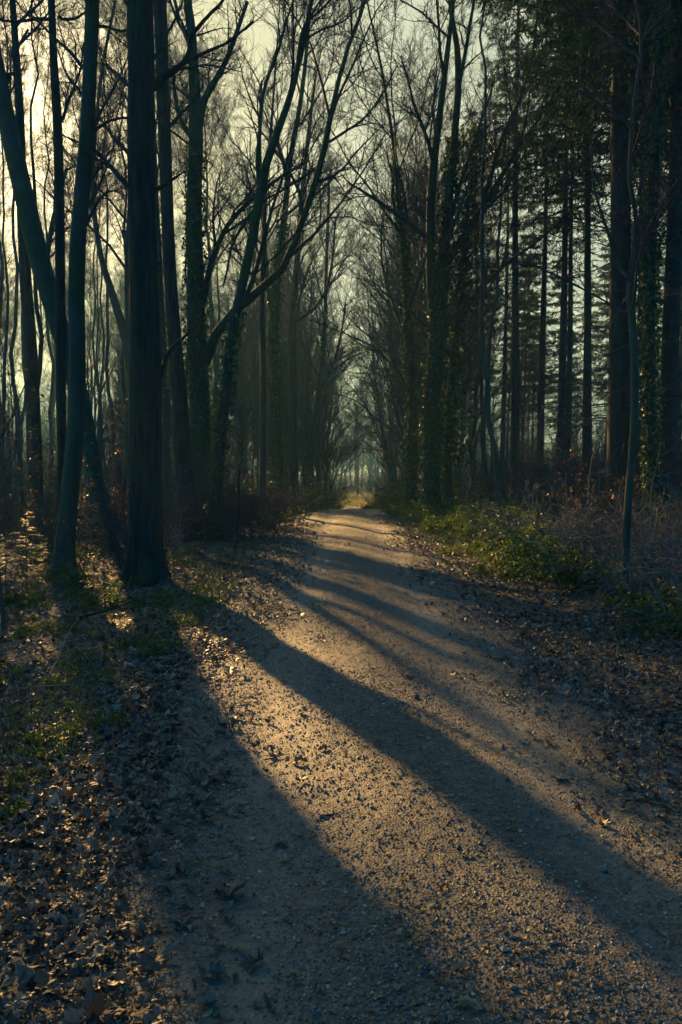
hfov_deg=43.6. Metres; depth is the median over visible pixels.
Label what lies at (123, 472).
broadleaf tree
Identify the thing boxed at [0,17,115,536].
broadleaf tree
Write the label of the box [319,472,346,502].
bare bush
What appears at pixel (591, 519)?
bare bush
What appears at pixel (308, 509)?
bramble bush
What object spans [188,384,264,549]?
bare sapling
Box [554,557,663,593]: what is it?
bramble bush
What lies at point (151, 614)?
bramble bush
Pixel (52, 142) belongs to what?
broadleaf tree
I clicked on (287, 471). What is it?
broadleaf tree
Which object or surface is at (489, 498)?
bramble bush
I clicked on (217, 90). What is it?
broadleaf tree
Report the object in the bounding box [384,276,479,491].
broadleaf tree
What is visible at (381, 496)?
bramble bush
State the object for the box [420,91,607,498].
broadleaf tree
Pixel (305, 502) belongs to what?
bramble bush
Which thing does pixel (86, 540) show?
dry bush
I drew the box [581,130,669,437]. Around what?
conifer tree
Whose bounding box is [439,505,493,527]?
bramble bush
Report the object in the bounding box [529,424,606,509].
bare bush
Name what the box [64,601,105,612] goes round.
bramble bush
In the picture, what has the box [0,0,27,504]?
broadleaf tree
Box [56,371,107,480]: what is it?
young tree
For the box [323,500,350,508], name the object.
bramble bush
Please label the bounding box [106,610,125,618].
bramble bush
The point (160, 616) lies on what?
grass
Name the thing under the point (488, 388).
broadleaf tree
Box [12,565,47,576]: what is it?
bramble bush
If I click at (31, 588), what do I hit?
bramble bush
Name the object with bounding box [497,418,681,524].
bare bush
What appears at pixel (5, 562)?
young conifer
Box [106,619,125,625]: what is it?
bramble bush
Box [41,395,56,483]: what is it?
young tree
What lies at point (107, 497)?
rusty sapling
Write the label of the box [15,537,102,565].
bramble bush
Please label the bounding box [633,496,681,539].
dry bush
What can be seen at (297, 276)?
broadleaf tree
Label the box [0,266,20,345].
broadleaf tree
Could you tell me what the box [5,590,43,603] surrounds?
bramble bush
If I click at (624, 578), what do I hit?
dry bush
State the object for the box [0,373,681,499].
distant woodland
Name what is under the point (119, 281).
broadleaf tree
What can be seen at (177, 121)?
broadleaf tree
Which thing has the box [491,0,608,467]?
conifer tree
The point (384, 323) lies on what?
broadleaf tree
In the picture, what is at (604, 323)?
conifer tree
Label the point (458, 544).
grass
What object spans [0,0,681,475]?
sky
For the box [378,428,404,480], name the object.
tree
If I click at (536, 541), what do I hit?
bramble bush
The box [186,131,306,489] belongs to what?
broadleaf tree
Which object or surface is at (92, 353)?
broadleaf tree
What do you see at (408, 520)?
bramble bush
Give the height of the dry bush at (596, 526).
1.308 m
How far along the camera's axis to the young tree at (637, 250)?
10.89 m
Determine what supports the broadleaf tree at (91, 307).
on the ground at (26, 657)
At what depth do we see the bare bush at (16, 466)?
34.40 m
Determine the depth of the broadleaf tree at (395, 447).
98.75 m
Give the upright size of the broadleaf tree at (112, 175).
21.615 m
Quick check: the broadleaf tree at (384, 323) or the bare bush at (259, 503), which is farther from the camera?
the broadleaf tree at (384, 323)
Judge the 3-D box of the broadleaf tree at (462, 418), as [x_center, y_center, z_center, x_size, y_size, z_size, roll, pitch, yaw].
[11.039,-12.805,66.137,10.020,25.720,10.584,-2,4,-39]
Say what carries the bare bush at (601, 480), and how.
on the ground at (26, 657)
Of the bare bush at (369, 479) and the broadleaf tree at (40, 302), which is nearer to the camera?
the broadleaf tree at (40, 302)
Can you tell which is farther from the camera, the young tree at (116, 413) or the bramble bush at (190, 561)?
the young tree at (116, 413)
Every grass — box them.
[0,537,287,793]
[338,491,380,506]
[369,510,598,570]
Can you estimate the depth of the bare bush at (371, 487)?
102.86 m
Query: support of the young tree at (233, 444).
on the ground at (26, 657)
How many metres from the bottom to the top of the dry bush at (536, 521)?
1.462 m
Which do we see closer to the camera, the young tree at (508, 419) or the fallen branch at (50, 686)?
the fallen branch at (50, 686)
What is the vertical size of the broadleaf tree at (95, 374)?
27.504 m
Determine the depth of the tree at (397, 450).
93.53 m
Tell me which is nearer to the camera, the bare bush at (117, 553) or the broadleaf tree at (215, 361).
the bare bush at (117, 553)
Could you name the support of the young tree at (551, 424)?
on the ground at (26, 657)
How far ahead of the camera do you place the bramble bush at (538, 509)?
25.29 m
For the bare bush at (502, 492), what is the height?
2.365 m
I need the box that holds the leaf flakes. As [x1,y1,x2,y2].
[102,555,681,1023]
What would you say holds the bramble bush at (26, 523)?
on the ground at (26, 657)
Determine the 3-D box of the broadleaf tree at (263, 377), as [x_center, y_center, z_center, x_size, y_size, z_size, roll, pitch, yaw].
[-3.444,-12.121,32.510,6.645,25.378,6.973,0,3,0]
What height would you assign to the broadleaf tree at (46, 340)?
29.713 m
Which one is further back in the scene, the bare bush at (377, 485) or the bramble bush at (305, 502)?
the bare bush at (377, 485)
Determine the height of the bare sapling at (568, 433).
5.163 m
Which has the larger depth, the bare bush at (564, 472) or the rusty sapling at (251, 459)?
the rusty sapling at (251, 459)
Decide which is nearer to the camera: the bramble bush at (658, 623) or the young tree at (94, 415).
the bramble bush at (658, 623)
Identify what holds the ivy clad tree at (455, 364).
on the ground at (26, 657)
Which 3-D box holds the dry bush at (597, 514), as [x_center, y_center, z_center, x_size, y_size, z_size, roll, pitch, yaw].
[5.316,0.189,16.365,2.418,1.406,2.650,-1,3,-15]
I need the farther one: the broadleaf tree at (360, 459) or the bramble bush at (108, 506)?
the broadleaf tree at (360, 459)
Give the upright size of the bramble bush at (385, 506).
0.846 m
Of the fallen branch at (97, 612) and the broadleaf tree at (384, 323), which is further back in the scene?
the broadleaf tree at (384, 323)
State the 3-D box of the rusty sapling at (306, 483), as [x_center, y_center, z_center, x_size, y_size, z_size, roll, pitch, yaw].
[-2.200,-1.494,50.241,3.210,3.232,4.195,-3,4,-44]
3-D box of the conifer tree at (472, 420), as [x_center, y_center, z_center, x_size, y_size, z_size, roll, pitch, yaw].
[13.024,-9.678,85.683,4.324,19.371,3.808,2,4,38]
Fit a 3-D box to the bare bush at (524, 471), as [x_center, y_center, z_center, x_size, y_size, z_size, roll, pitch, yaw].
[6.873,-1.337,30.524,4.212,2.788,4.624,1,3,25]
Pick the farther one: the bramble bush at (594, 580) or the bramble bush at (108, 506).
the bramble bush at (108, 506)
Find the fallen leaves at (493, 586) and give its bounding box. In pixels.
[362,510,678,628]
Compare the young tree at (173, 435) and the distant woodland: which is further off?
the distant woodland
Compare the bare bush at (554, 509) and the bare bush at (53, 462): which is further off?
the bare bush at (53, 462)
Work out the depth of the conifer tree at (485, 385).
65.25 m
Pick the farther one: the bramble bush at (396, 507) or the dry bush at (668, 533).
the bramble bush at (396, 507)
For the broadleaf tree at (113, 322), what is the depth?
99.36 m
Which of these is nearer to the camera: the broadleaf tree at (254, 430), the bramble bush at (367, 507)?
the bramble bush at (367, 507)
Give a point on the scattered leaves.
(462, 999)
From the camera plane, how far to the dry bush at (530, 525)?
16.79 m
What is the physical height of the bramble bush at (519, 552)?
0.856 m
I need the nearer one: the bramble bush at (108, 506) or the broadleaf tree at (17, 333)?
the bramble bush at (108, 506)
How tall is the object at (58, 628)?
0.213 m
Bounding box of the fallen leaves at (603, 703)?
[420,601,681,859]
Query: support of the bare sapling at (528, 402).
on the ground at (26, 657)
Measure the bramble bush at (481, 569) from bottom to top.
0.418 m
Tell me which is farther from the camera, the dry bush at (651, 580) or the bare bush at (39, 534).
the bare bush at (39, 534)
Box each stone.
[509,984,518,989]
[594,865,608,872]
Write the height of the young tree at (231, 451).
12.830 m
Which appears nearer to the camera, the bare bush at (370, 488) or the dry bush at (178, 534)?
the dry bush at (178, 534)
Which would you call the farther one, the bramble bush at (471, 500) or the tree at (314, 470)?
the tree at (314, 470)
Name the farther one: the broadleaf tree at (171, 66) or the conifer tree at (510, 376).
the conifer tree at (510, 376)
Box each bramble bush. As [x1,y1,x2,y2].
[0,629,28,640]
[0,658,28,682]
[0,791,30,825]
[3,586,48,603]
[5,511,48,535]
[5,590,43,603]
[5,605,20,613]
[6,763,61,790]
[7,719,99,763]
[11,614,40,622]
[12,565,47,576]
[14,583,45,594]
[14,596,53,607]
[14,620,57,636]
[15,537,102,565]
[20,560,109,589]
[32,519,98,543]
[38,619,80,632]
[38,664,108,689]
[49,492,164,525]
[54,613,85,622]
[57,646,89,658]
[58,655,88,668]
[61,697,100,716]
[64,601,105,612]
[67,580,145,609]
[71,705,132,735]
[73,626,99,634]
[89,631,116,641]
[95,548,125,557]
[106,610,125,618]
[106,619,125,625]
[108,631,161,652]
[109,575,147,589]
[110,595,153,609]
[123,623,140,629]
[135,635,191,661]
[146,610,168,618]
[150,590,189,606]
[164,542,200,555]
[166,549,197,565]
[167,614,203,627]
[191,580,228,591]
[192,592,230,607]
[219,586,238,590]
[241,480,329,512]
[253,505,308,526]
[267,497,327,512]
[270,482,350,508]
[291,499,328,512]
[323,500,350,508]
[361,503,379,508]
[367,485,404,508]
[370,500,388,508]
[371,481,404,508]
[372,488,400,503]
[379,502,417,515]
[380,478,458,507]
[386,504,415,516]
[400,499,459,522]
[403,515,424,521]
[417,512,455,525]
[417,512,469,534]
[424,515,457,529]
[436,506,471,520]
[436,517,495,542]
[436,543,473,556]
[437,501,476,516]
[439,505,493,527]
[445,508,486,523]
[452,498,500,517]
[453,498,476,510]
[460,524,538,547]
[461,505,517,526]
[466,501,520,526]
[466,534,518,552]
[467,498,510,509]
[467,557,530,575]
[469,539,515,555]
[470,493,513,502]
[474,502,518,516]
[480,537,557,569]
[482,541,529,564]
[486,505,561,530]
[486,510,580,546]
[486,553,551,582]
[490,523,597,569]
[499,530,622,593]
[500,492,523,503]
[500,496,560,516]
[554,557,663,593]
[596,586,646,607]
[603,552,681,585]
[610,579,681,625]
[613,592,681,640]
[632,575,679,590]
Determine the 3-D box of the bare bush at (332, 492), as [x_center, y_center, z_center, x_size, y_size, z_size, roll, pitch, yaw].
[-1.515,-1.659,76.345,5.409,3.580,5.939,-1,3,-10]
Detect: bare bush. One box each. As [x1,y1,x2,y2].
[0,415,125,505]
[0,445,56,499]
[0,453,52,514]
[0,472,100,552]
[0,478,127,556]
[0,479,89,538]
[0,480,38,535]
[0,491,46,520]
[0,501,27,533]
[0,508,35,541]
[0,527,27,576]
[1,437,124,504]
[2,430,102,488]
[2,449,54,492]
[8,471,121,530]
[9,445,122,494]
[15,507,94,550]
[16,504,89,536]
[42,462,245,568]
[55,489,183,551]
[78,464,217,541]
[80,478,173,522]
[81,444,173,494]
[85,472,203,540]
[102,454,262,533]
[162,451,319,542]
[163,456,293,538]
[165,496,244,542]
[175,459,331,544]
[198,472,295,528]
[223,464,329,535]
[226,473,313,515]
[240,490,291,522]
[243,477,307,511]
[316,473,350,508]
[318,478,349,503]
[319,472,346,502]
[328,464,359,490]
[328,466,372,493]
[331,476,365,492]
[337,464,402,502]
[341,469,376,492]
[342,464,402,505]
[353,464,398,490]
[356,471,386,500]
[362,471,403,494]
[374,456,476,496]
[460,435,572,495]
[460,446,602,514]
[481,437,579,500]
[483,465,575,517]
[490,432,603,498]
[491,436,602,505]
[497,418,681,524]
[501,409,681,508]
[502,410,680,517]
[503,450,643,537]
[506,449,605,518]
[519,421,605,507]
[519,455,604,512]
[521,438,600,489]
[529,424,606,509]
[531,432,680,494]
[537,462,635,514]
[541,476,681,555]
[553,421,606,478]
[562,423,681,528]
[563,459,681,519]
[567,504,681,580]
[569,450,681,500]
[582,473,681,539]
[618,434,681,503]
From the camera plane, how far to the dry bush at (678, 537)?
10.63 m
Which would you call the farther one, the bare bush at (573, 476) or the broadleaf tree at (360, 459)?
the broadleaf tree at (360, 459)
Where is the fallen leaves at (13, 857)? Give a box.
[0,639,358,1023]
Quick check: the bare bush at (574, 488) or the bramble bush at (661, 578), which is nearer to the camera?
the bramble bush at (661, 578)
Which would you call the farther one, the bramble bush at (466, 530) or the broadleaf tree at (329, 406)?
the broadleaf tree at (329, 406)
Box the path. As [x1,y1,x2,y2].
[0,503,681,1023]
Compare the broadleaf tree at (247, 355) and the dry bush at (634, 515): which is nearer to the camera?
the dry bush at (634, 515)
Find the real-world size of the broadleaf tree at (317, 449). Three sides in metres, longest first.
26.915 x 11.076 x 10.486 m
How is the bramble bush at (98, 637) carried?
on the ground at (26, 657)
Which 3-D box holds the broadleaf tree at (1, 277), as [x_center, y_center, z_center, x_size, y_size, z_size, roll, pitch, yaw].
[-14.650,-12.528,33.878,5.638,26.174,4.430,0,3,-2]
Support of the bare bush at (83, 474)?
on the ground at (26, 657)
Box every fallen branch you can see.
[12,685,88,692]
[79,580,143,618]
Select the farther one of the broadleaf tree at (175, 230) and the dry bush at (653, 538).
the broadleaf tree at (175, 230)
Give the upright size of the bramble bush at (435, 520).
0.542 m
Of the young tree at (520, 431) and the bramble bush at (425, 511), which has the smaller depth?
the bramble bush at (425, 511)
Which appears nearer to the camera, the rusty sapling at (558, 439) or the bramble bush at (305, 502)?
the rusty sapling at (558, 439)
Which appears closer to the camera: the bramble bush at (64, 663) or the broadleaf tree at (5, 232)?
the bramble bush at (64, 663)
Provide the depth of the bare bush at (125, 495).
26.91 m
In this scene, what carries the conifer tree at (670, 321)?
on the ground at (26, 657)
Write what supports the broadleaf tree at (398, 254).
on the ground at (26, 657)
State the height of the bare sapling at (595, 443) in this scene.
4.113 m
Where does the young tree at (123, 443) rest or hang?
on the ground at (26, 657)
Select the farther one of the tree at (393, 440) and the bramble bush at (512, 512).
the tree at (393, 440)
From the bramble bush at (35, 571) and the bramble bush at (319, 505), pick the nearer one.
the bramble bush at (35, 571)
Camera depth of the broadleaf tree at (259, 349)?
86.52 m
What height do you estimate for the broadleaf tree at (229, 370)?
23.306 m
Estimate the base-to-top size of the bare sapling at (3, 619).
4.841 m
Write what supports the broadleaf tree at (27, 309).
on the ground at (26, 657)
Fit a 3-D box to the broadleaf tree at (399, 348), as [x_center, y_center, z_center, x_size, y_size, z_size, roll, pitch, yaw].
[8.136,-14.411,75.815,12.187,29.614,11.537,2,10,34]
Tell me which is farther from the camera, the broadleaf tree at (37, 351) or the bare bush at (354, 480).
the bare bush at (354, 480)
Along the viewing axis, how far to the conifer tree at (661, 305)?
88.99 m
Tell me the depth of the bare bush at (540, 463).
26.39 m
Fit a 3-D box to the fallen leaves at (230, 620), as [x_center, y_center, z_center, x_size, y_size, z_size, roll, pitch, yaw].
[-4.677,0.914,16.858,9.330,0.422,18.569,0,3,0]
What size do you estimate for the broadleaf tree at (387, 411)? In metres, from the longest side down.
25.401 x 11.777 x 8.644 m
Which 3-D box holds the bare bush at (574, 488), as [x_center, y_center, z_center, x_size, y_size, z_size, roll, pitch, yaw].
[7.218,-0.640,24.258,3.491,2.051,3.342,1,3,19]
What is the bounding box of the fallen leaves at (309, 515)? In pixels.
[226,507,597,530]
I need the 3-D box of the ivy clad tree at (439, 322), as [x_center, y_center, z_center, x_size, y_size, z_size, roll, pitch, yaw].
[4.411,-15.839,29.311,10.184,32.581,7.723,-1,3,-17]
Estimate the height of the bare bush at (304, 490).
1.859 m
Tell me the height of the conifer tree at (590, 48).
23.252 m
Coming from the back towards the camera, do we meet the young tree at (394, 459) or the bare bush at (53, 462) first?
the young tree at (394, 459)
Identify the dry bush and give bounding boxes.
[0,494,52,562]
[0,528,25,564]
[0,533,39,582]
[0,537,30,588]
[1,571,68,596]
[76,494,123,547]
[76,517,127,550]
[78,507,127,542]
[91,465,250,559]
[164,514,195,542]
[449,476,592,540]
[473,479,612,559]
[482,447,643,540]
[484,482,612,537]
[487,474,647,563]
[487,485,620,546]
[505,509,646,580]
[510,499,672,573]
[531,440,680,572]
[543,495,667,560]
[551,521,681,607]
[555,491,679,548]
[558,492,681,579]
[563,486,681,545]
[575,544,681,639]
[591,505,681,610]
[593,479,681,562]
[599,489,679,552]
[599,541,681,623]
[600,511,681,604]
[603,494,679,564]
[605,497,681,587]
[606,470,671,532]
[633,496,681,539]
[641,519,681,566]
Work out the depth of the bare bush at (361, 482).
155.02 m
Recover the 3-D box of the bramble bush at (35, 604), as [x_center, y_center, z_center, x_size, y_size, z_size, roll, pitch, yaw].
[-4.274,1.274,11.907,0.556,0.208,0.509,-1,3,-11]
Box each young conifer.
[0,510,63,586]
[0,535,31,597]
[29,538,63,577]
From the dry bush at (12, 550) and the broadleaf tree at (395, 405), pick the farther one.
the broadleaf tree at (395, 405)
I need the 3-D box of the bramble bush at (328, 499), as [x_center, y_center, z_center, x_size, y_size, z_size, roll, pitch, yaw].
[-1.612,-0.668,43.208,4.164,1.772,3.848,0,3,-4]
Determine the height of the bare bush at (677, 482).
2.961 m
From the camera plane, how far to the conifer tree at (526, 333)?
51.80 m
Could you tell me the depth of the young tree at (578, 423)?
96.36 m
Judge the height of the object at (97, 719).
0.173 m
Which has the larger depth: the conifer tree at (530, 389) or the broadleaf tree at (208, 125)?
the conifer tree at (530, 389)
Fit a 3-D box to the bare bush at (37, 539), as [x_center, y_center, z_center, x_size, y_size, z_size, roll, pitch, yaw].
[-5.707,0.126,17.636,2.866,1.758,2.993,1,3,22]
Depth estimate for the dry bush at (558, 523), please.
14.77 m
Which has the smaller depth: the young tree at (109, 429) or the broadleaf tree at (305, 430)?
the broadleaf tree at (305, 430)
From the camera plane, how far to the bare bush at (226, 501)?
23.55 m
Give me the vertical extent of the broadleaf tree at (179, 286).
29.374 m
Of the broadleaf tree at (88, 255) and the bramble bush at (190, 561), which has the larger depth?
the broadleaf tree at (88, 255)
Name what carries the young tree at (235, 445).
on the ground at (26, 657)
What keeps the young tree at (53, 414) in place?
on the ground at (26, 657)
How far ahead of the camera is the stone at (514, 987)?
2.67 m
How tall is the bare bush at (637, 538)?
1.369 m
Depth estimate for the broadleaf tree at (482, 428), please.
37.30 m
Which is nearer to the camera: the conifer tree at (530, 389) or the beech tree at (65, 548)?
the beech tree at (65, 548)
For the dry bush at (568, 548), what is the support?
on the ground at (26, 657)
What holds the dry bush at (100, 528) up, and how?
on the ground at (26, 657)
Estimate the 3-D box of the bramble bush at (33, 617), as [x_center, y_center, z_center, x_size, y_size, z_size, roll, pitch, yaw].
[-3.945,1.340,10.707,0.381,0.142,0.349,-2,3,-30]
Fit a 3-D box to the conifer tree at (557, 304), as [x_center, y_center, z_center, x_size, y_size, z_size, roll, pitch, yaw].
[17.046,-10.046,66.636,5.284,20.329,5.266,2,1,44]
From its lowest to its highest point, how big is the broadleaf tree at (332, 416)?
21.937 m
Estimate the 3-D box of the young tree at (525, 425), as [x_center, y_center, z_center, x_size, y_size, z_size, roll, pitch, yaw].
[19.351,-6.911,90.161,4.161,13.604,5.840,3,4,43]
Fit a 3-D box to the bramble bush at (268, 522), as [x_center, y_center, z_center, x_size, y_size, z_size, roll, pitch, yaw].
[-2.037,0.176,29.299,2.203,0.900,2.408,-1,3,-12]
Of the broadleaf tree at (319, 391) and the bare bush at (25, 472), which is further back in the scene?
the broadleaf tree at (319, 391)
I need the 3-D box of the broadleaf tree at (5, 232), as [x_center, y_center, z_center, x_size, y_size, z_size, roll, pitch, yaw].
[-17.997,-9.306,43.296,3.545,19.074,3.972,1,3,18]
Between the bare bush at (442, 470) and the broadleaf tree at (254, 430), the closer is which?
the bare bush at (442, 470)
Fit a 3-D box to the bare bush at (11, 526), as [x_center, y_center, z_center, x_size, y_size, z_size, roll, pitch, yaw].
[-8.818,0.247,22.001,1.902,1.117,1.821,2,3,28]
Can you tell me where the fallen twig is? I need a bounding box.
[620,799,648,801]
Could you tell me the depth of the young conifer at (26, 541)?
13.29 m
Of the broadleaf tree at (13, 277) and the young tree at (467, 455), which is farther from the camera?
the young tree at (467, 455)
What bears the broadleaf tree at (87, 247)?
on the ground at (26, 657)
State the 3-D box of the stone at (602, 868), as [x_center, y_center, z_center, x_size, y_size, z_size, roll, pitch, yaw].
[1.089,1.495,3.570,0.049,0.029,0.048,-2,3,-35]
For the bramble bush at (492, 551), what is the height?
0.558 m
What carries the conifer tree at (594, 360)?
on the ground at (26, 657)
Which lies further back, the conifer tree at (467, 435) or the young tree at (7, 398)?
the conifer tree at (467, 435)
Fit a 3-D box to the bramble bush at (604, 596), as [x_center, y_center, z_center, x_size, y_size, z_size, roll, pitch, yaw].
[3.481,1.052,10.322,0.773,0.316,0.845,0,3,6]
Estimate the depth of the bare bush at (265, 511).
29.42 m
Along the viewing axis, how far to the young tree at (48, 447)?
80.31 m
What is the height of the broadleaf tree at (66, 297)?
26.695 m
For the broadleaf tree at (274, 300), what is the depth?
41.40 m
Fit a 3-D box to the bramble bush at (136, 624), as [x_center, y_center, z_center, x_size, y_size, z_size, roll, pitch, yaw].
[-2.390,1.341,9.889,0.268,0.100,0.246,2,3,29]
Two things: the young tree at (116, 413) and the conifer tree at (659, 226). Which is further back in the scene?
the young tree at (116, 413)
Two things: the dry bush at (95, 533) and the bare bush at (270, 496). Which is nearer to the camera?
the dry bush at (95, 533)
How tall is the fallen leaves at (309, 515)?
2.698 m
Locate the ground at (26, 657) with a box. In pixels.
[0,475,681,923]
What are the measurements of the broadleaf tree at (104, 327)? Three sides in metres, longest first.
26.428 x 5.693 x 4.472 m
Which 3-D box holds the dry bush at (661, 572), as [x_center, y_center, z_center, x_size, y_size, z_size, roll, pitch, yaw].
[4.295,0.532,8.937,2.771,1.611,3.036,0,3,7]
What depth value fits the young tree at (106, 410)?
75.16 m
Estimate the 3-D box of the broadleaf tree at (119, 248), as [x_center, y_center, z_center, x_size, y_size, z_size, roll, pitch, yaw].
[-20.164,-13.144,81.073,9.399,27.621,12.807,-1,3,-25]
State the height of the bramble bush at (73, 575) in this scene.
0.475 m
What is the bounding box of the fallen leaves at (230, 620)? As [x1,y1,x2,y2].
[0,522,337,677]
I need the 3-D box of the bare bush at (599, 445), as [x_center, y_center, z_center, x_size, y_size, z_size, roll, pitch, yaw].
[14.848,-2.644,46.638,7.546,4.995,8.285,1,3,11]
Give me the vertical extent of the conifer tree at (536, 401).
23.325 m
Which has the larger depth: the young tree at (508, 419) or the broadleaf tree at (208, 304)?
the broadleaf tree at (208, 304)
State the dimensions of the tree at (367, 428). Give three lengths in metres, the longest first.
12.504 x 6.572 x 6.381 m
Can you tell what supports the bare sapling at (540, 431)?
on the ground at (26, 657)
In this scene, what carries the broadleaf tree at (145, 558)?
on the ground at (26, 657)
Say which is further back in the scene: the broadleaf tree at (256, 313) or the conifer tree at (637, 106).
the broadleaf tree at (256, 313)
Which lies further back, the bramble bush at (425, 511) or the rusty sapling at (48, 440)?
the bramble bush at (425, 511)
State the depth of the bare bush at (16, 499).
24.35 m
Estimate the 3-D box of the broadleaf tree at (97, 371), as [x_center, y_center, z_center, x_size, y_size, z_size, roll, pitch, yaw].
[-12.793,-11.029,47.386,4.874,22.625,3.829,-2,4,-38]
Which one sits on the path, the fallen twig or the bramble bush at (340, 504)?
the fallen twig
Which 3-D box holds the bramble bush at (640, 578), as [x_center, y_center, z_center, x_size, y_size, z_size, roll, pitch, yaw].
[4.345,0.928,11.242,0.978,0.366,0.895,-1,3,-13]
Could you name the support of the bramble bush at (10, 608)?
on the ground at (26, 657)
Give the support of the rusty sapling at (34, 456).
on the ground at (26, 657)
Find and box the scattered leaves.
[89,538,614,1009]
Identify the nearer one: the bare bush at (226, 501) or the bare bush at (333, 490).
the bare bush at (226, 501)
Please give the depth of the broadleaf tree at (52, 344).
95.26 m
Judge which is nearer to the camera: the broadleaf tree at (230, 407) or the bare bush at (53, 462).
the bare bush at (53, 462)
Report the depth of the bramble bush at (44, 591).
12.34 m
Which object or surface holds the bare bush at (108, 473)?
on the ground at (26, 657)
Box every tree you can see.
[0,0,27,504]
[0,0,48,463]
[0,0,116,519]
[0,1,19,498]
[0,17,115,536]
[0,31,48,502]
[0,38,52,496]
[0,156,54,314]
[0,191,17,283]
[0,251,21,487]
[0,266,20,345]
[0,267,20,479]
[0,285,21,368]
[0,290,20,499]
[0,348,46,488]
[1,0,176,510]
[1,237,32,501]
[2,309,53,384]
[4,0,228,576]
[4,394,23,494]
[5,177,69,387]
[9,0,83,524]
[17,0,84,503]
[20,0,114,495]
[27,65,108,221]
[33,0,270,586]
[34,216,171,451]
[35,142,103,267]
[35,244,86,354]
[36,274,86,361]
[38,85,127,495]
[40,77,126,467]
[41,369,81,474]
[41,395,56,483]
[42,214,95,447]
[42,302,66,391]
[42,392,83,484]
[42,424,56,492]
[43,228,93,314]
[44,278,67,344]
[47,181,120,294]
[50,138,121,274]
[56,0,126,498]
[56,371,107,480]
[57,0,127,481]
[58,67,126,473]
[60,0,197,501]
[65,207,121,409]
[66,60,157,496]
[66,263,109,503]
[67,293,118,395]
[68,104,127,501]
[85,228,127,436]
[85,267,113,402]
[86,264,167,445]
[86,276,117,464]
[92,262,125,458]
[95,387,116,486]
[96,381,126,495]
[97,396,117,482]
[98,107,160,225]
[102,374,127,468]
[104,0,208,172]
[106,384,127,484]
[109,260,226,443]
[109,263,167,346]
[109,273,124,406]
[110,289,211,451]
[113,115,188,230]
[114,135,184,245]
[121,1,221,464]
[153,0,214,541]
[154,0,465,514]
[154,14,233,388]
[155,37,234,189]
[157,0,333,511]
[160,227,186,351]
[161,0,371,499]
[161,215,184,485]
[162,239,186,493]
[162,338,250,451]
[162,400,173,476]
[166,166,288,496]
[169,21,281,445]
[170,343,235,462]
[173,191,225,324]
[173,312,259,489]
[181,251,233,352]
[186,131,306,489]
[188,46,254,386]
[200,0,411,542]
[205,231,242,320]
[208,297,289,469]
[209,233,337,489]
[210,221,333,489]
[210,368,254,487]
[223,231,301,457]
[223,365,253,498]
[225,250,336,450]
[227,335,286,485]
[228,267,267,453]
[230,218,301,494]
[230,321,313,467]
[242,198,367,492]
[244,193,337,484]
[247,200,364,465]
[249,0,490,510]
[265,301,336,489]
[267,1,372,494]
[270,78,393,493]
[280,236,371,493]
[281,307,360,485]
[282,373,343,487]
[283,425,332,493]
[286,393,328,486]
[289,0,521,441]
[297,328,357,498]
[298,284,370,462]
[300,285,368,494]
[300,317,365,492]
[300,384,342,482]
[304,74,475,477]
[307,119,473,480]
[311,0,609,515]
[314,414,353,495]
[315,397,383,496]
[317,208,395,491]
[326,0,561,488]
[331,319,388,488]
[338,371,374,475]
[339,291,403,488]
[343,131,504,433]
[352,375,384,490]
[352,448,363,494]
[359,332,402,471]
[360,118,477,471]
[361,74,548,511]
[365,208,506,427]
[367,261,399,484]
[369,371,404,476]
[371,421,404,491]
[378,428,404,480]
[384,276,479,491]
[384,418,404,482]
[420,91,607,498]
[420,211,557,494]
[435,0,681,531]
[441,365,487,492]
[443,0,553,497]
[448,138,511,496]
[453,357,499,478]
[457,0,576,496]
[461,289,487,489]
[463,264,502,500]
[464,300,530,496]
[465,324,484,487]
[473,74,552,493]
[479,2,500,504]
[484,231,558,466]
[487,0,681,591]
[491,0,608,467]
[493,284,528,484]
[495,267,551,456]
[498,0,673,486]
[498,0,681,522]
[503,0,609,503]
[503,1,660,507]
[506,303,554,474]
[507,392,536,467]
[509,404,536,459]
[518,3,609,473]
[522,259,583,454]
[522,295,555,462]
[523,386,577,464]
[538,0,681,532]
[544,319,582,446]
[556,368,597,467]
[572,280,606,452]
[578,247,609,443]
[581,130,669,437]
[592,243,637,457]
[598,24,680,484]
[599,6,681,411]
[603,35,681,509]
[605,224,660,413]
[635,0,674,535]
[655,248,665,409]
[655,277,662,399]
[656,213,681,463]
[658,246,665,445]
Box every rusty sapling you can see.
[0,364,84,560]
[0,512,67,585]
[17,365,128,539]
[79,479,165,539]
[109,468,170,518]
[225,452,280,492]
[226,423,283,490]
[266,461,331,498]
[515,398,595,512]
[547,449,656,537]
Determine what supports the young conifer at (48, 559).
on the ground at (26, 657)
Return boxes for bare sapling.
[0,333,50,631]
[93,402,128,534]
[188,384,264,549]
[497,344,544,494]
[524,365,558,481]
[550,394,581,468]
[563,398,597,495]
[572,363,616,514]
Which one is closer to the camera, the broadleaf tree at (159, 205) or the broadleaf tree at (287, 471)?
the broadleaf tree at (159, 205)

